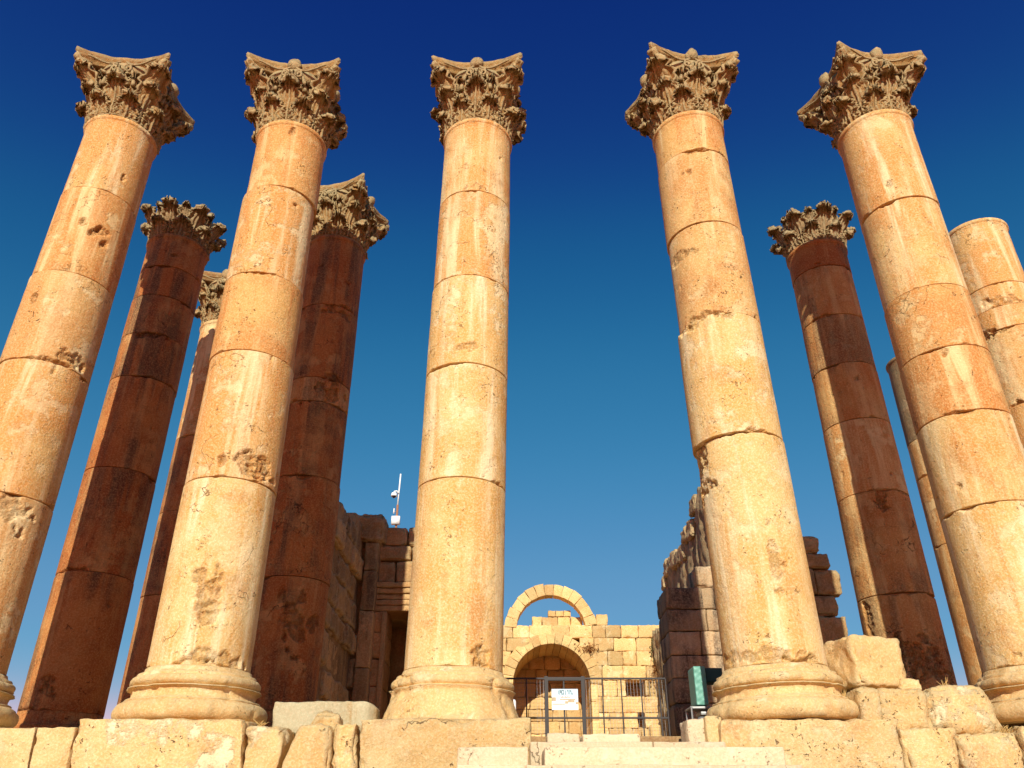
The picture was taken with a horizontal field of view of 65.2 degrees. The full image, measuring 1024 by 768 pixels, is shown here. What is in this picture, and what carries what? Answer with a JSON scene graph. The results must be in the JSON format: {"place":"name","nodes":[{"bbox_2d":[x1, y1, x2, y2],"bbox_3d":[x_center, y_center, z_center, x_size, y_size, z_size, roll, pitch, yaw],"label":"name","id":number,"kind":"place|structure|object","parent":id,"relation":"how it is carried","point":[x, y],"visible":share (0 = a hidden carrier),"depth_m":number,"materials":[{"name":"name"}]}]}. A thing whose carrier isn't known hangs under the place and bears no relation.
{"place":"outdoors","nodes":[
{"label":"outdoors","id":0,"kind":"place"},
{"bbox_2d":[14,195,226,727],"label":"column","id":1,"kind":"structure","parent":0,"point":[69,678],"depth_m":16.55,"materials":[{"name":"stone"}]},
{"bbox_2d":[117,269,227,704],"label":"column","id":2,"kind":"structure","parent":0,"point":[207,311],"depth_m":20.43,"materials":[{"name":"stone"}]},
{"bbox_2d":[250,173,388,726],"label":"column","id":3,"kind":"structure","parent":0,"point":[350,226],"depth_m":16.86,"materials":[{"name":"stone"}]},
{"bbox_2d":[0,0,1023,718],"label":"sky","id":4,"kind":"structure","parent":0,"point":[602,470],"materials":[{"name":"blue"}]},
{"bbox_2d":[531,736,681,741],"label":"temple floor","id":5,"kind":"structure","parent":0,"point":[642,739],"depth_m":11.15,"materials":[{"name":"stone"}]},
{"bbox_2d":[316,502,388,701],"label":"anta wall","id":6,"kind":"structure","parent":5,"relation":"on","point":[342,671],"depth_m":20.95,"materials":[{"name":"red stone"}]},
{"bbox_2d":[347,527,414,718],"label":"front wall","id":7,"kind":"structure","parent":5,"relation":"on","point":[391,613],"depth_m":22.64,"materials":[{"name":"stone"}]},
{"bbox_2d":[503,584,659,736],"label":"back wall","id":8,"kind":"structure","parent":5,"relation":"on","point":[541,647],"depth_m":40.90,"materials":[{"name":"stone"}]},
{"bbox_2d":[574,642,598,652],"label":"dry bush","id":9,"kind":"object","parent":8,"relation":"attached to","point":[590,648],"visible":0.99,"depth_m":40.31,"materials":[{"name":"beige plant"}]},
{"bbox_2d":[506,676,670,736],"bbox_3d":[1.324,7.817,18.525,4.647,1.994,0.070,0,-29,0],"label":"metal fence","id":10,"kind":"object","parent":5,"relation":"on","point":[563,679],"visible":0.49,"depth_m":18.70,"materials":[{"name":"metal"}]},
{"bbox_2d":[552,689,577,709],"bbox_3d":[1.237,7.372,18.697,0.616,0.460,0.026,0,-29,0],"label":"sign","id":11,"kind":"object","parent":10,"relation":"attached to","point":[564,699],"visible":1,"depth_m":18.69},
{"bbox_2d":[641,729,649,735],"bbox_3d":[6.109,17.041,36.048,0.425,2.754,0.655,0,-29,0],"label":"fallen stone","id":12,"kind":"object","parent":5,"relation":"on","point":[647,733],"visible":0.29,"depth_m":36.39,"materials":[{"name":"beige stone"}]},
{"bbox_2d":[649,725,660,735],"bbox_3d":[6.564,16.962,36.096,0.584,2.957,0.676,0,-29,0],"label":"fallen stone","id":13,"kind":"object","parent":5,"relation":"on","point":[654,729],"visible":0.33,"depth_m":36.45,"materials":[{"name":"beige stone"}]},
{"bbox_2d":[652,487,712,735],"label":"side wall","id":14,"kind":"structure","parent":5,"relation":"on","point":[685,558],"depth_m":32.78,"materials":[{"name":"beige stone"}]},
{"bbox_2d":[649,638,654,662],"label":"wall weed","id":15,"kind":"object","parent":14,"relation":"attached to","point":[651,648],"depth_m":40.17,"materials":[{"name":"brown plant"}]},
{"bbox_2d":[648,665,657,687],"bbox_3d":[7.254,14.499,39.607,0.905,1.191,0.889,-20,-34,32],"label":"wall weed","id":16,"kind":"object","parent":14,"relation":"attached to","point":[653,671],"depth_m":39.59,"materials":[{"name":"beige plant"}]},
{"bbox_2d":[657,566,723,735],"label":"wall pier","id":17,"kind":"structure","parent":5,"relation":"on","point":[689,630],"depth_m":21.98,"materials":[{"name":"stone"}]},
{"bbox_2d":[685,666,721,719],"bbox_3d":[3.373,5.604,13.812,0.670,1.337,0.618,0,-29,0],"label":"covered cabinet","id":18,"kind":"object","parent":5,"relation":"on","point":[700,678],"visible":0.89,"depth_m":13.87,"materials":[{"name":"green fabric"}]},
{"bbox_2d":[803,536,847,693],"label":"ruined wall","id":19,"kind":"structure","parent":5,"relation":"on","point":[826,586],"depth_m":22.59,"materials":[{"name":"red limestone"}]},
{"bbox_2d":[949,217,1023,447],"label":"column","id":20,"kind":"structure","parent":5,"relation":"on","point":[990,264],"depth_m":18.10,"materials":[{"name":"stone"}]},
{"bbox_2d":[457,742,801,767],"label":"stone stairs","id":21,"kind":"structure","parent":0,"point":[631,755],"depth_m":8.68,"materials":[{"name":"beige stone"}]},
{"bbox_2d":[546,733,579,741],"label":"stone block","id":22,"kind":"structure","parent":21,"relation":"on","point":[559,737],"depth_m":10.37,"materials":[{"name":"beige stone"}]},
{"bbox_2d":[580,733,639,741],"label":"stone block","id":23,"kind":"structure","parent":21,"relation":"on","point":[601,737],"depth_m":10.38,"materials":[{"name":"beige stone"}]},
{"bbox_2d":[680,718,705,741],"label":"stone block","id":24,"kind":"structure","parent":21,"relation":"on","point":[692,730],"depth_m":10.48,"materials":[{"name":"beige stone"}]},
{"bbox_2d":[703,716,721,741],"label":"stone block","id":25,"kind":"structure","parent":21,"relation":"on","point":[711,723],"depth_m":10.39,"materials":[{"name":"beige stone"}]},
{"bbox_2d":[767,200,957,690],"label":"column","id":26,"kind":"structure","parent":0,"point":[893,588],"depth_m":17.10,"materials":[{"name":"stone"}]},
{"bbox_2d":[886,357,981,685],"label":"column","id":27,"kind":"structure","parent":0,"point":[970,661],"depth_m":20.41,"materials":[{"name":"stone"}]},
{"bbox_3d":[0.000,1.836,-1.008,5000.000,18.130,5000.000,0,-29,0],"label":"ground","id":28,"kind":"structure","parent":0,"visible":0},
{"bbox_2d":[0,717,1023,767],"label":"stone podium","id":29,"kind":"object","parent":28,"relation":"on","point":[422,742],"visible":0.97,"depth_m":10.19,"materials":[{"name":"beige stone"}]},
{"bbox_2d":[0,46,194,727],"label":"column","id":30,"kind":"structure","parent":29,"relation":"on","point":[134,113],"depth_m":14.21,"materials":[{"name":"stone"}]},
{"bbox_2d":[111,52,347,723],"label":"column","id":31,"kind":"structure","parent":29,"relation":"on","point":[199,661],"depth_m":13.02,"materials":[{"name":"stone"}]},
{"bbox_2d":[253,719,266,725],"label":"dry grass","id":32,"kind":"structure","parent":29,"relation":"on","point":[261,724],"depth_m":10.71,"materials":[{"name":"plant"}]},
{"bbox_2d":[272,701,379,734],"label":"stone slab","id":33,"kind":"structure","parent":29,"relation":"on","point":[293,716],"depth_m":11.09,"materials":[{"name":"beige stone"}]},
{"bbox_2d":[310,710,342,729],"bbox_3d":[-2.472,4.552,10.691,0.468,0.363,0.539,0,-29,0],"label":"boulder","id":34,"kind":"object","parent":29,"relation":"on","point":[329,718],"visible":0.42,"depth_m":10.51,"materials":[{"name":"stone"}]},
{"bbox_2d":[383,52,526,719],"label":"column","id":35,"kind":"structure","parent":29,"relation":"on","point":[453,666],"depth_m":13.10,"materials":[{"name":"stone"}]},
{"bbox_2d":[625,42,858,720],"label":"column","id":36,"kind":"structure","parent":29,"relation":"on","point":[678,111],"depth_m":12.84,"materials":[{"name":"stone"}]},
{"bbox_2d":[843,686,881,719],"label":"stone block","id":37,"kind":"structure","parent":29,"relation":"on","point":[866,700],"depth_m":10.74,"materials":[{"name":"beige stone"}]},
{"bbox_2d":[877,688,933,728],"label":"stone block","id":38,"kind":"structure","parent":29,"relation":"on","point":[907,709],"depth_m":10.69,"materials":[{"name":"beige stone"}]},
{"bbox_2d":[824,634,905,693],"bbox_3d":[5.078,4.066,11.569,0.886,0.753,0.852,7,-30,-12],"label":"stone block","id":39,"kind":"object","parent":38,"relation":"on","point":[854,661],"depth_m":11.26,"materials":[{"name":"beige stone"}]},
{"bbox_2d":[896,678,921,690],"bbox_3d":[5.514,4.216,11.176,0.304,0.184,0.274,0,-29,0],"label":"stone","id":40,"kind":"object","parent":38,"relation":"on","point":[907,683],"visible":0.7,"depth_m":11.08,"materials":[{"name":"beige stone"}]},
{"bbox_2d":[797,41,1023,729],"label":"column","id":41,"kind":"structure","parent":29,"relation":"on","point":[860,109],"depth_m":13.50,"materials":[{"name":"stone"}]},
{"bbox_2d":[922,685,1002,734],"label":"stone block","id":42,"kind":"structure","parent":29,"relation":"on","point":[964,709],"depth_m":10.66,"materials":[{"name":"beige stone"}]},
{"bbox_2d":[995,725,1012,732],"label":"dry grass","id":43,"kind":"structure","parent":29,"relation":"on","point":[1002,730],"depth_m":10.54,"materials":[{"name":"plant"}]},
{"bbox_3d":[-4.762,12.335,31.274,1.852,6.490,18.500,0,-29,0],"label":"side wall","id":44,"kind":"object","parent":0,"visible":0},
{"bbox_2d":[391,474,400,527],"bbox_3d":[-4.125,5.242,27.829,0.380,4.608,0.250,0,-29,0],"label":"camera mast","id":45,"kind":"object","parent":44,"relation":"on","point":[395,520],"visible":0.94,"depth_m":28.29,"materials":[{"name":"white metal"}]}
]}

